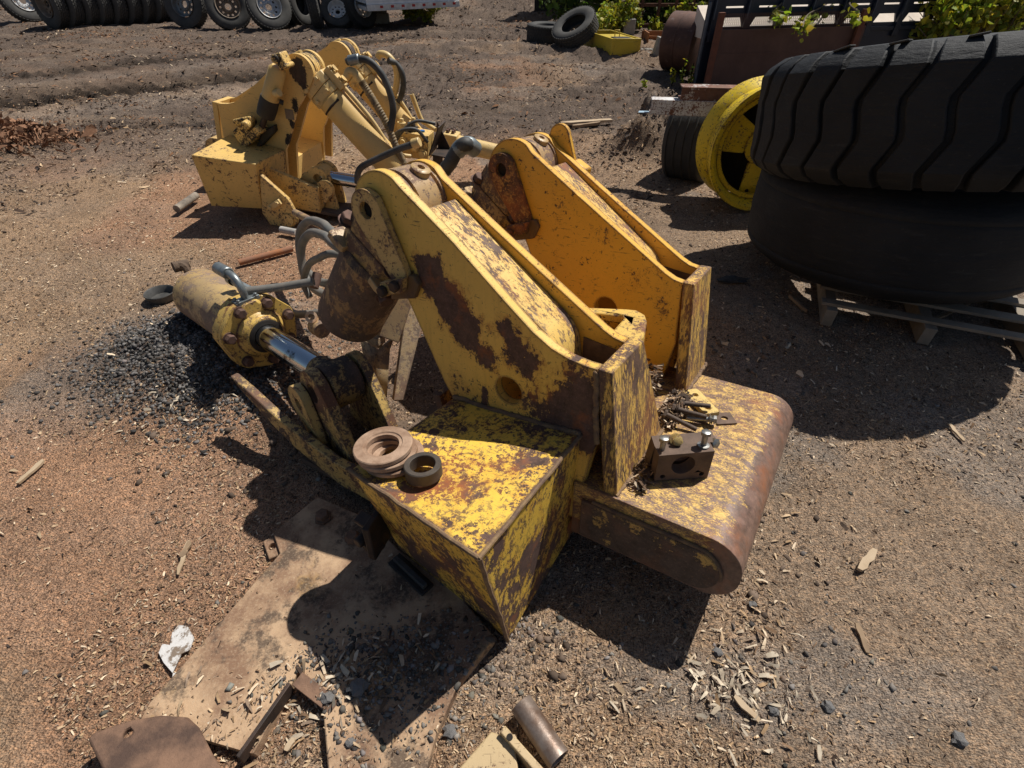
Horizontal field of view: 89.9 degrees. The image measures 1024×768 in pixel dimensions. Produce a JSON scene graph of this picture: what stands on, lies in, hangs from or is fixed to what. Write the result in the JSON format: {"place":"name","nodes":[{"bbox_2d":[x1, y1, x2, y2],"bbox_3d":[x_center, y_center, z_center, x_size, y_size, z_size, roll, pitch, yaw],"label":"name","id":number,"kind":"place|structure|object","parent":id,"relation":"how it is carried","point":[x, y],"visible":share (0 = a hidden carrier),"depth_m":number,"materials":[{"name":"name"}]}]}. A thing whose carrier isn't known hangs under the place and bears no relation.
{"place":"outdoors","nodes":[
{"label":"outdoors","id":0,"kind":"place"},
{"bbox_2d":[0,279,339,474],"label":"dark gravel","id":1,"kind":"structure","parent":0,"point":[185,350],"depth_m":2.55,"materials":[{"name":"gravel"}]},
{"bbox_2d":[0,0,1023,767],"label":"ground","id":2,"kind":"structure","parent":0,"point":[30,736],"depth_m":2.21,"materials":[{"name":"soil"}]},
{"bbox_2d":[0,0,41,21],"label":"truck wheel","id":3,"kind":"object","parent":2,"relation":"on","point":[15,10],"visible":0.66,"depth_m":13.93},
{"bbox_2d":[16,459,44,484],"bbox_3d":[-2.073,0.377,2.209,0.024,0.010,0.136,6,41,7],"label":"wood stick","id":4,"kind":"object","parent":2,"relation":"on","point":[32,470],"visible":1,"depth_m":2.20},
{"bbox_2d":[30,0,69,28],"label":"truck wheel","id":5,"kind":"object","parent":2,"relation":"on","point":[54,14],"visible":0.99,"depth_m":13.03,"materials":[{"name":"rubber"}]},
{"bbox_2d":[0,112,128,158],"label":"bark heap","id":6,"kind":"object","parent":2,"relation":"on","point":[25,132],"visible":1,"depth_m":5.63,"materials":[{"name":"brown wood"}]},
{"bbox_2d":[46,0,84,26],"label":"truck tyre","id":7,"kind":"object","parent":2,"relation":"on","point":[76,12],"visible":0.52,"depth_m":13.05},
{"bbox_2d":[64,0,99,24],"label":"truck tyre","id":8,"kind":"object","parent":2,"relation":"on","point":[91,12],"visible":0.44,"depth_m":13.19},
{"bbox_2d":[81,0,113,24],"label":"truck tyre","id":9,"kind":"object","parent":2,"relation":"on","point":[106,12],"visible":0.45,"depth_m":13.30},
{"bbox_2d":[97,0,127,23],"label":"truck tyre","id":10,"kind":"object","parent":2,"relation":"on","point":[120,11],"visible":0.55,"depth_m":13.44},
{"bbox_2d":[110,0,142,23],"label":"truck tyre","id":11,"kind":"object","parent":2,"relation":"on","point":[135,11],"visible":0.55,"depth_m":13.59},
{"bbox_2d":[125,0,156,22],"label":"truck tyre","id":12,"kind":"object","parent":2,"relation":"on","point":[149,10],"visible":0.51,"depth_m":13.71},
{"bbox_2d":[140,0,168,22],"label":"truck tyre","id":13,"kind":"object","parent":2,"relation":"on","point":[162,15],"visible":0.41,"depth_m":13.84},
{"bbox_2d":[143,285,173,304],"bbox_3d":[-2.237,-0.567,3.263,0.180,0.050,0.180,0,41,0],"label":"rubber lid","id":14,"kind":"object","parent":2,"relation":"on","point":[158,294],"visible":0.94,"depth_m":3.28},
{"bbox_2d":[159,625,193,672],"bbox_3d":[-1.088,0.853,1.660,0.099,0.004,0.130,12,42,13],"label":"crumpled paper","id":15,"kind":"object","parent":2,"relation":"on","point":[182,638],"visible":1,"depth_m":1.66,"materials":[{"name":"paper"}]},
{"bbox_2d":[177,540,189,574],"bbox_3d":[-1.219,0.642,1.901,0.018,0.006,0.143,-7,42,-8],"label":"wood stick","id":16,"kind":"object","parent":2,"relation":"on","point":[181,563],"visible":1,"depth_m":1.88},
{"bbox_2d":[163,0,207,27],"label":"truck wheel","id":17,"kind":"object","parent":2,"relation":"on","point":[197,15],"visible":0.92,"depth_m":13.05,"materials":[{"name":"rubber"}]},
{"bbox_2d":[179,541,191,556],"bbox_3d":[-1.225,0.620,1.925,0.027,0.008,0.068,0,41,0],"label":"wood stick","id":18,"kind":"object","parent":2,"relation":"on","point":[183,552],"visible":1,"depth_m":1.92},
{"bbox_2d":[173,192,199,211],"bbox_3d":[-2.766,-1.547,4.356,0.060,0.060,0.299,3,41,3],"label":"pipe","id":19,"kind":"object","parent":2,"relation":"on","point":[184,203],"visible":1,"depth_m":4.32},
{"bbox_2d":[204,0,250,30],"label":"truck wheel","id":20,"kind":"object","parent":2,"relation":"on","point":[242,19],"visible":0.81,"depth_m":12.89,"materials":[{"name":"rubber"}]},
{"bbox_2d":[236,683,293,762],"bbox_3d":[-0.705,0.971,1.475,0.012,0.060,0.204,15,43,17],"label":"edge bar","id":21,"kind":"object","parent":2,"relation":"on","point":[270,715],"visible":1,"depth_m":1.46,"materials":[{"name":"metal"}]},
{"bbox_2d":[238,246,293,264],"bbox_3d":[-1.763,-0.924,3.678,0.375,0.043,0.044,-25,47,-26],"label":"steel pipe","id":22,"kind":"object","parent":2,"relation":"on","point":[264,255],"visible":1,"depth_m":3.66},
{"bbox_2d":[245,0,291,29],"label":"truck wheel","id":23,"kind":"object","parent":2,"relation":"on","point":[261,19],"visible":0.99,"depth_m":12.81,"materials":[{"name":"rubber"}]},
{"bbox_2d":[279,226,295,235],"bbox_3d":[-1.721,-1.181,3.955,0.148,0.052,0.052,14,43,16],"label":"steel pipe","id":24,"kind":"object","parent":2,"relation":"on","point":[287,230],"visible":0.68,"depth_m":3.94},
{"bbox_2d":[272,0,303,25],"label":"truck tyre","id":25,"kind":"object","parent":2,"relation":"on","point":[300,4],"visible":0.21,"depth_m":13.62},
{"bbox_2d":[284,738,294,751],"bbox_3d":[-0.634,1.028,1.461,0.018,0.008,0.034,18,44,20],"label":"wood stick","id":26,"kind":"object","parent":2,"relation":"on","point":[289,744],"visible":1,"depth_m":1.46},
{"bbox_2d":[290,0,308,24],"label":"truck tyre","id":27,"kind":"object","parent":2,"relation":"on","point":[292,20],"visible":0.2,"depth_m":13.59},
{"bbox_2d":[289,0,311,24],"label":"truck tyre","id":28,"kind":"object","parent":2,"relation":"on","point":[298,17],"visible":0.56,"depth_m":13.29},
{"bbox_2d":[306,0,323,28],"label":"truck tyre","id":29,"kind":"object","parent":2,"relation":"on","point":[315,14],"visible":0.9,"depth_m":12.63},
{"bbox_2d":[141,497,494,767],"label":"skid plate","id":30,"kind":"object","parent":2,"relation":"on","point":[246,630],"visible":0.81,"depth_m":1.65,"materials":[{"name":"metal"}]},
{"bbox_2d":[89,716,220,767],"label":"curved plate","id":31,"kind":"object","parent":30,"relation":"on","point":[165,742],"visible":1,"depth_m":1.40,"materials":[{"name":"metal"}]},
{"bbox_2d":[292,672,337,712],"bbox_3d":[-0.577,0.931,1.532,0.174,0.025,0.042,20,45,22],"label":"angle bar","id":32,"kind":"object","parent":30,"relation":"on","point":[302,684],"visible":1,"depth_m":1.54,"materials":[{"name":"metal"}]},
{"bbox_2d":[320,691,333,705],"bbox_3d":[-0.548,0.929,1.518,0.042,0.017,0.035,19,45,21],"label":"stone","id":33,"kind":"object","parent":32,"relation":"on","point":[327,698],"visible":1,"depth_m":1.51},
{"bbox_2d":[345,737,355,747],"bbox_3d":[-0.456,1.004,1.436,0.025,0.012,0.028,26,47,27],"label":"stone","id":34,"kind":"object","parent":30,"relation":"on","point":[349,742],"visible":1,"depth_m":1.43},
{"bbox_2d":[349,678,368,697],"bbox_3d":[-0.460,0.906,1.536,0.054,0.024,0.052,-32,50,-31],"label":"stone","id":35,"kind":"object","parent":30,"relation":"on","point":[358,687],"visible":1,"depth_m":1.53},
{"bbox_2d":[388,553,433,595],"bbox_3d":[-0.360,0.666,1.812,0.185,0.033,0.055,30,49,30],"label":"pad","id":36,"kind":"object","parent":30,"relation":"on","point":[411,575],"visible":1,"depth_m":1.80,"materials":[{"name":"rubber"}]},
{"bbox_2d":[320,0,352,28],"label":"truck wheel","id":37,"kind":"object","parent":2,"relation":"on","point":[331,19],"visible":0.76,"depth_m":12.97,"materials":[{"name":"rubber"}]},
{"bbox_2d":[191,38,496,227],"bbox_3d":[-1.453,-2.094,4.220,2.584,1.202,1.485,11,41,3],"label":"push frame","id":38,"kind":"object","parent":2,"relation":"on","point":[269,145],"visible":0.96,"depth_m":4.01,"materials":[{"name":"paint"}]},
{"bbox_2d":[343,0,376,28],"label":"truck wheel","id":39,"kind":"object","parent":2,"relation":"on","point":[355,15],"visible":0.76,"depth_m":12.94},
{"bbox_2d":[0,0,727,214],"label":"bark mulch","id":40,"kind":"object","parent":2,"relation":"on","point":[42,169],"visible":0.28,"depth_m":8.35,"materials":[{"name":"brown wood"}]},
{"bbox_2d":[374,10,389,23],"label":"concrete block","id":41,"kind":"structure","parent":2,"relation":"on","point":[382,17],"depth_m":13.78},
{"bbox_2d":[402,9,420,21],"bbox_3d":[-2.753,-10.303,14.226,0.564,0.403,0.451,-20,45,-22],"label":"weed","id":42,"kind":"object","parent":2,"relation":"on","point":[410,13],"visible":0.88,"depth_m":14.18,"materials":[{"name":"green plant"}]},
{"bbox_2d":[418,8,437,22],"bbox_3d":[-2.281,-10.063,13.976,0.578,0.438,0.401,15,43,17],"label":"weed","id":43,"kind":"object","parent":2,"relation":"on","point":[426,16],"visible":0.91,"depth_m":13.93,"materials":[{"name":"green plant"}]},
{"bbox_2d":[442,724,456,738],"bbox_3d":[-0.182,1.008,1.486,0.042,0.019,0.038,-16,44,-18],"label":"stone","id":44,"kind":"object","parent":2,"relation":"on","point":[449,730],"visible":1,"depth_m":1.48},
{"bbox_2d":[171,123,792,642],"bbox_3d":[-0.459,-0.297,2.227,3.063,1.378,1.623,19,38,28],"label":"push frame","id":45,"kind":"object","parent":2,"relation":"on","point":[537,427],"visible":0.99,"depth_m":1.72,"materials":[{"name":"paint"}]},
{"bbox_2d":[366,438,423,477],"bbox_3d":[-0.360,0.219,1.560,0.184,0.018,0.184,19,38,28],"label":"steel ring","id":46,"kind":"object","parent":45,"relation":"on","point":[381,451],"visible":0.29,"depth_m":1.56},
{"bbox_2d":[358,437,417,472],"bbox_3d":[-0.376,0.204,1.547,0.180,0.018,0.180,-26,39,-33],"label":"steel ring","id":47,"kind":"object","parent":46,"relation":"on","point":[374,446],"visible":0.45,"depth_m":1.53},
{"bbox_2d":[353,426,412,467],"bbox_3d":[-0.386,0.187,1.535,0.177,0.018,0.177,-17,36,-19],"label":"steel ring","id":48,"kind":"object","parent":47,"relation":"on","point":[365,441],"visible":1,"depth_m":1.52,"materials":[{"name":"metal"}]},
{"bbox_2d":[403,452,442,486],"bbox_3d":[-0.257,0.247,1.486,0.109,0.042,0.109,19,38,28],"label":"steel collar","id":49,"kind":"object","parent":45,"relation":"on","point":[412,463],"visible":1,"depth_m":1.47,"materials":[{"name":"metal"}]},
{"bbox_2d":[629,358,694,491],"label":"bark litter","id":50,"kind":"object","parent":45,"relation":"on","point":[672,398],"visible":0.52,"depth_m":1.99,"materials":[{"name":"brown wood"}]},
{"bbox_2d":[671,404,706,418],"bbox_3d":[0.680,0.108,1.969,0.131,0.042,0.043,16,36,17],"label":"hex bolt","id":51,"kind":"object","parent":50,"relation":"on","point":[677,408],"visible":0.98,"depth_m":1.96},
{"bbox_2d":[681,399,710,407],"bbox_3d":[0.716,0.080,1.998,0.111,0.033,0.033,7,33,10],"label":"hex bolt","id":52,"kind":"object","parent":50,"relation":"on","point":[695,404],"visible":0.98,"depth_m":1.99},
{"bbox_2d":[662,410,696,430],"bbox_3d":[0.636,0.141,1.942,0.133,0.033,0.033,28,41,18],"label":"hex bolt","id":53,"kind":"object","parent":45,"relation":"on","point":[679,420],"visible":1,"depth_m":1.94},
{"bbox_2d":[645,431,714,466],"bbox_3d":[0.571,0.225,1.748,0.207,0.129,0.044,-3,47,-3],"label":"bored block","id":54,"kind":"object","parent":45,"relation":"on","point":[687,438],"depth_m":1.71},
{"bbox_2d":[669,433,682,445],"bbox_3d":[0.539,0.183,1.703,0.045,0.045,0.077,-3,5,-3],"label":"hex bolt","id":55,"kind":"object","parent":54,"relation":"on","point":[676,439],"visible":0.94,"depth_m":1.67,"materials":[{"name":"paint"}]},
{"bbox_2d":[651,442,714,480],"bbox_3d":[0.563,0.258,1.700,0.182,0.121,0.044,-4,36,-3],"label":"bored block","id":56,"kind":"object","parent":45,"relation":"on","point":[697,463],"depth_m":1.68,"materials":[{"name":"metal"}]},
{"bbox_2d":[659,435,668,450],"bbox_3d":[0.488,0.197,1.658,0.033,0.063,0.033,19,38,28],"label":"hex bolt","id":57,"kind":"object","parent":56,"relation":"on","point":[663,439],"visible":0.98,"depth_m":1.64,"materials":[{"name":"metal"}]},
{"bbox_2d":[697,429,710,449],"bbox_3d":[0.624,0.182,1.661,0.043,0.072,0.043,19,38,28],"label":"hex bolt","id":58,"kind":"object","parent":56,"relation":"on","point":[705,434],"visible":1,"depth_m":1.65,"materials":[{"name":"metal"}]},
{"bbox_2d":[684,389,718,415],"bbox_3d":[0.762,0.076,2.069,0.070,0.020,0.174,-8,33,-10],"label":"shim plate","id":59,"kind":"object","parent":45,"relation":"on","point":[699,397],"visible":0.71,"depth_m":2.06,"materials":[{"name":"paint"}]},
{"bbox_2d":[686,414,716,424],"bbox_3d":[0.726,0.134,1.963,0.110,0.042,0.042,3,32,19],"label":"hex bolt","id":60,"kind":"object","parent":45,"relation":"on","point":[710,419],"visible":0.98,"depth_m":1.95,"materials":[{"name":"metal"}]},
{"bbox_2d":[713,412,736,424],"bbox_3d":[0.824,0.135,1.992,0.077,0.006,0.074,-2,33,0],"label":"square washer","id":61,"kind":"object","parent":45,"relation":"on","point":[729,417],"visible":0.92,"depth_m":1.98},
{"bbox_2d":[141,299,840,765],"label":"pale splinters","id":62,"kind":"object","parent":2,"relation":"on","point":[695,675],"visible":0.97,"depth_m":1.57,"materials":[{"name":"brown wood"}]},
{"bbox_2d":[0,89,1013,755],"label":"soil clods","id":63,"kind":"object","parent":2,"relation":"on","point":[554,675],"visible":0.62,"depth_m":2.15,"materials":[{"name":"soil"}]},
{"bbox_2d":[0,83,1023,767],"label":"wood chips","id":64,"kind":"object","parent":2,"relation":"on","point":[570,741],"visible":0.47,"depth_m":1.92,"materials":[{"name":"wood"}]},
{"bbox_2d":[0,52,1023,767],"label":"gravel","id":65,"kind":"structure","parent":2,"relation":"on","point":[410,676],"depth_m":1.63,"materials":[{"name":"gravel"}]},
{"bbox_2d":[0,119,1023,767],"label":"wood splinters","id":66,"kind":"object","parent":2,"relation":"on","point":[616,685],"visible":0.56,"depth_m":1.62,"materials":[{"name":"wood"}]},
{"bbox_2d":[460,695,567,767],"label":"tube bracket","id":67,"kind":"object","parent":2,"relation":"on","point":[505,748],"visible":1,"depth_m":1.42,"materials":[{"name":"metal"}]},
{"bbox_2d":[527,21,554,43],"bbox_3d":[0.775,-7.804,11.385,0.894,0.340,0.894,25,47,23],"label":"truck tyre","id":68,"kind":"object","parent":2,"relation":"on","point":[539,32],"visible":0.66,"depth_m":11.13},
{"bbox_2d":[552,5,598,47],"bbox_3d":[1.293,-7.291,10.506,0.934,0.300,0.934,-50,54,-2],"label":"truck tyre","id":69,"kind":"object","parent":2,"relation":"on","point":[584,17],"visible":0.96,"depth_m":10.36,"materials":[{"name":"rubber"}]},
{"bbox_2d":[560,118,612,124],"bbox_3d":[0.923,-3.257,6.366,0.667,0.030,0.085,-9,42,-10],"label":"lath","id":70,"kind":"object","parent":2,"relation":"on","point":[606,120],"visible":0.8,"depth_m":6.35,"materials":[{"name":"brown wood"}]},
{"bbox_2d":[572,121,600,127],"bbox_3d":[0.916,-3.183,6.291,0.390,0.030,0.058,-17,44,-18],"label":"lath","id":71,"kind":"object","parent":2,"relation":"on","point":[586,124],"visible":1,"depth_m":6.28,"materials":[{"name":"brown wood"}]},
{"bbox_2d":[534,0,662,13],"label":"dark board wall","id":72,"kind":"structure","parent":2,"relation":"on","point":[536,6],"depth_m":14.73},
{"bbox_2d":[583,30,640,55],"bbox_3d":[2.026,-6.926,10.316,0.631,0.395,1.454,-12,42,-14],"label":"yellow box","id":73,"kind":"object","parent":2,"relation":"on","point":[610,42],"visible":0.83,"depth_m":9.92,"materials":[{"name":"paint"}]},
{"bbox_2d":[596,0,640,31],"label":"shrub","id":74,"kind":"object","parent":2,"relation":"on","point":[610,16],"visible":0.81,"depth_m":11.70,"materials":[{"name":"green plant"}]},
{"bbox_2d":[538,0,708,22],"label":"hedge","id":75,"kind":"object","parent":2,"relation":"on","point":[596,6],"visible":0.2,"depth_m":13.55,"materials":[{"name":"green plant"}]},
{"bbox_2d":[622,18,635,34],"bbox_3d":[2.705,-8.251,11.885,0.260,0.360,0.200,0,41,0],"label":"concrete block","id":76,"kind":"object","parent":2,"relation":"on","point":[629,29],"depth_m":11.80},
{"bbox_2d":[641,30,662,42],"bbox_3d":[3.426,-7.744,11.423,0.977,0.200,0.532,0,41,0],"label":"debris frame","id":77,"kind":"object","parent":2,"relation":"on","point":[647,35],"visible":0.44,"depth_m":11.56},
{"bbox_2d":[652,36,660,55],"bbox_3d":[2.796,-6.460,9.840,0.162,0.349,0.220,0,41,0],"label":"concrete block","id":78,"kind":"object","parent":2,"relation":"on","point":[655,51],"depth_m":9.79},
{"bbox_2d":[625,0,707,29],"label":"bar fence","id":79,"kind":"object","parent":2,"relation":"on","point":[658,5],"visible":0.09,"depth_m":12.74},
{"bbox_2d":[630,7,645,29],"bbox_3d":[3.125,-9.136,12.809,0.422,0.489,0.394,22,45,23],"label":"vine","id":80,"kind":"object","parent":79,"relation":"attached to","point":[639,19],"visible":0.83,"depth_m":12.79,"materials":[{"name":"green plant"}]},
{"bbox_2d":[648,16,664,30],"bbox_3d":[3.657,-9.055,12.967,0.410,0.474,0.461,-23,46,-24],"label":"vine","id":81,"kind":"object","parent":79,"relation":"attached to","point":[657,26],"visible":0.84,"depth_m":12.89,"materials":[{"name":"green plant"}]},
{"bbox_2d":[664,5,676,19],"bbox_3d":[3.984,-9.146,12.799,0.408,0.514,0.369,-29,49,-29],"label":"vine","id":82,"kind":"object","parent":79,"relation":"attached to","point":[669,12],"visible":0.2,"depth_m":12.72,"materials":[{"name":"green plant"}]},
{"bbox_2d":[677,0,694,10],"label":"vine","id":83,"kind":"object","parent":79,"relation":"attached to","point":[685,6],"visible":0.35,"depth_m":12.62,"materials":[{"name":"green plant"}]},
{"bbox_2d":[659,11,700,75],"bbox_3d":[2.809,-5.547,8.372,0.554,0.888,0.836,26,47,27],"label":"rusty tank","id":84,"kind":"object","parent":2,"relation":"on","point":[679,41],"visible":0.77,"depth_m":8.10,"materials":[{"name":"metal"}]},
{"bbox_2d":[661,115,705,182],"bbox_3d":[1.760,-2.338,4.884,0.420,0.770,0.770,23,46,28],"label":"truck tyre","id":85,"kind":"object","parent":2,"relation":"on","point":[678,150],"visible":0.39,"depth_m":4.67,"materials":[{"name":"rubber"}]},
{"bbox_2d":[649,96,716,116],"bbox_3d":[1.667,-2.367,4.388,0.946,0.115,0.120,6,41,7],"label":"steel channel","id":86,"kind":"object","parent":85,"relation":"on","point":[676,106],"visible":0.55,"depth_m":4.37,"materials":[{"name":"paint"}]},
{"bbox_2d":[678,84,735,100],"bbox_3d":[1.797,-2.457,4.328,0.740,0.100,0.140,4,41,5],"label":"steel channel","id":87,"kind":"object","parent":86,"relation":"on","point":[703,92],"visible":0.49,"depth_m":4.29,"materials":[{"name":"paint"}]},
{"bbox_2d":[688,63,694,83],"bbox_3d":[2.745,-4.713,7.831,0.109,0.342,0.098,0,41,0],"label":"weed","id":88,"kind":"object","parent":2,"relation":"on","point":[690,77],"visible":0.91,"depth_m":7.83,"materials":[{"name":"green plant"}]},
{"bbox_2d":[712,646,722,656],"bbox_3d":[0.667,0.865,1.659,0.028,0.014,0.030,-12,43,-14],"label":"stone","id":89,"kind":"object","parent":2,"relation":"on","point":[718,652],"visible":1,"depth_m":1.65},
{"bbox_2d":[695,76,762,210],"bbox_3d":[2.038,-1.955,4.197,0.956,0.956,0.370,-2,38,-2],"label":"yellow rim","id":90,"kind":"object","parent":2,"relation":"on","point":[725,164],"visible":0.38,"depth_m":4.17,"materials":[{"name":"paint"}]},
{"bbox_2d":[717,275,749,282],"bbox_3d":[1.488,-0.705,3.437,0.229,0.022,0.083,0,41,0],"label":"rubber scrap","id":91,"kind":"object","parent":2,"relation":"on","point":[730,279],"visible":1,"depth_m":3.42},
{"bbox_2d":[733,694,759,722],"bbox_3d":[0.700,0.969,1.530,0.021,0.008,0.085,-27,48,-27],"label":"wood stick","id":92,"kind":"object","parent":2,"relation":"on","point":[743,705],"visible":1,"depth_m":1.53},
{"bbox_2d":[767,703,779,716],"bbox_3d":[0.784,0.972,1.533,0.036,0.016,0.036,0,41,0],"label":"stone","id":93,"kind":"object","parent":2,"relation":"on","point":[773,711],"visible":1,"depth_m":1.53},
{"bbox_2d":[788,294,807,311],"bbox_3d":[1.785,-0.504,3.197,0.022,0.020,0.182,-7,41,-8],"label":"wood stick","id":94,"kind":"object","parent":2,"relation":"on","point":[799,304],"visible":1,"depth_m":3.19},
{"bbox_2d":[821,699,835,712],"bbox_3d":[0.951,0.965,1.538,0.034,0.016,0.035,-11,42,-13],"label":"stone","id":95,"kind":"object","parent":2,"relation":"on","point":[828,706],"visible":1,"depth_m":1.53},
{"bbox_2d":[692,0,973,83],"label":"stake body","id":96,"kind":"object","parent":2,"relation":"on","point":[893,21],"visible":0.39,"depth_m":7.75,"materials":[{"name":"blue paint"}]},
{"bbox_2d":[767,3,791,28],"bbox_3d":[4.103,-5.662,7.673,0.379,0.442,1.550,21,45,22],"label":"hanging branch","id":97,"kind":"object","parent":96,"relation":"hanging from","point":[777,12],"visible":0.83,"depth_m":7.30,"materials":[{"name":"green plant"}]},
{"bbox_2d":[703,9,873,84],"bbox_3d":[4.143,-5.010,7.691,2.557,0.970,0.081,-8,42,-9],"label":"sheet panel","id":98,"kind":"object","parent":96,"relation":"attached to","point":[737,56],"visible":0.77,"depth_m":7.64,"materials":[{"name":"metal"}]},
{"bbox_2d":[792,4,833,42],"bbox_3d":[5.003,-5.958,8.154,0.416,0.471,3.907,24,46,25],"label":"hanging branch","id":99,"kind":"object","parent":96,"relation":"hanging from","point":[807,24],"visible":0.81,"depth_m":7.26,"materials":[{"name":"green plant"}]},
{"bbox_2d":[837,0,871,28],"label":"hanging branch","id":100,"kind":"object","parent":96,"relation":"hanging from","point":[855,19],"visible":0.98,"depth_m":7.28,"materials":[{"name":"green plant"}]},
{"bbox_2d":[855,622,869,653],"bbox_3d":[1.152,0.835,1.686,0.021,0.006,0.098,6,41,7],"label":"wood stick","id":101,"kind":"object","parent":2,"relation":"on","point":[860,632],"visible":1,"depth_m":1.68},
{"bbox_2d":[856,548,876,571],"bbox_3d":[1.313,0.650,1.893,0.132,0.012,0.031,-27,48,-27],"label":"wood piece","id":102,"kind":"object","parent":2,"relation":"on","point":[867,559],"visible":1,"depth_m":1.89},
{"bbox_2d":[816,283,1023,358],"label":"pallet","id":103,"kind":"object","parent":2,"relation":"on","point":[925,323],"visible":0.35,"depth_m":2.96,"materials":[{"name":"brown wood"}]},
{"bbox_2d":[747,169,1023,303],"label":"giant tyre","id":104,"kind":"object","parent":103,"relation":"on","point":[920,246],"visible":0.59,"depth_m":2.65,"materials":[{"name":"rubber"}]},
{"bbox_2d":[750,30,1023,191],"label":"giant tyre","id":105,"kind":"object","parent":104,"relation":"on","point":[944,114],"visible":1,"depth_m":2.26,"materials":[{"name":"rubber"}]},
{"bbox_2d":[947,423,964,441],"bbox_3d":[2.075,0.225,2.394,0.023,0.008,0.116,0,41,0],"label":"wood stick","id":106,"kind":"object","parent":2,"relation":"on","point":[956,432],"visible":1,"depth_m":2.39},
{"bbox_2d":[909,0,1008,39],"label":"shrub","id":107,"kind":"object","parent":2,"relation":"on","point":[949,15],"visible":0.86,"depth_m":7.72,"materials":[{"name":"green plant"}]},
{"bbox_2d":[951,730,969,747],"bbox_3d":[1.292,1.020,1.475,0.038,0.019,0.045,23,46,24],"label":"stone","id":108,"kind":"object","parent":2,"relation":"on","point":[959,739],"visible":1,"depth_m":1.47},
{"bbox_2d":[933,0,1023,33],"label":"shrub","id":109,"kind":"object","parent":2,"relation":"on","point":[1001,8],"visible":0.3,"depth_m":7.79,"materials":[{"name":"green plant"}]},
{"bbox_2d":[977,3,1023,32],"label":"shrub","id":110,"kind":"object","parent":2,"relation":"on","point":[1008,23],"visible":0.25,"depth_m":8.01,"materials":[{"name":"green plant"}]},
{"bbox_3d":[-2.710,-10.707,14.671,0.213,0.410,0.500,-19,44,-21],"label":"concrete block","id":111,"kind":"object","parent":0,"visible":0},
{"bbox_2d":[356,0,459,10],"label":"trailer side","id":112,"kind":"object","parent":111,"relation":"on","point":[375,5],"visible":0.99,"depth_m":12.55,"materials":[{"name":"metal"}]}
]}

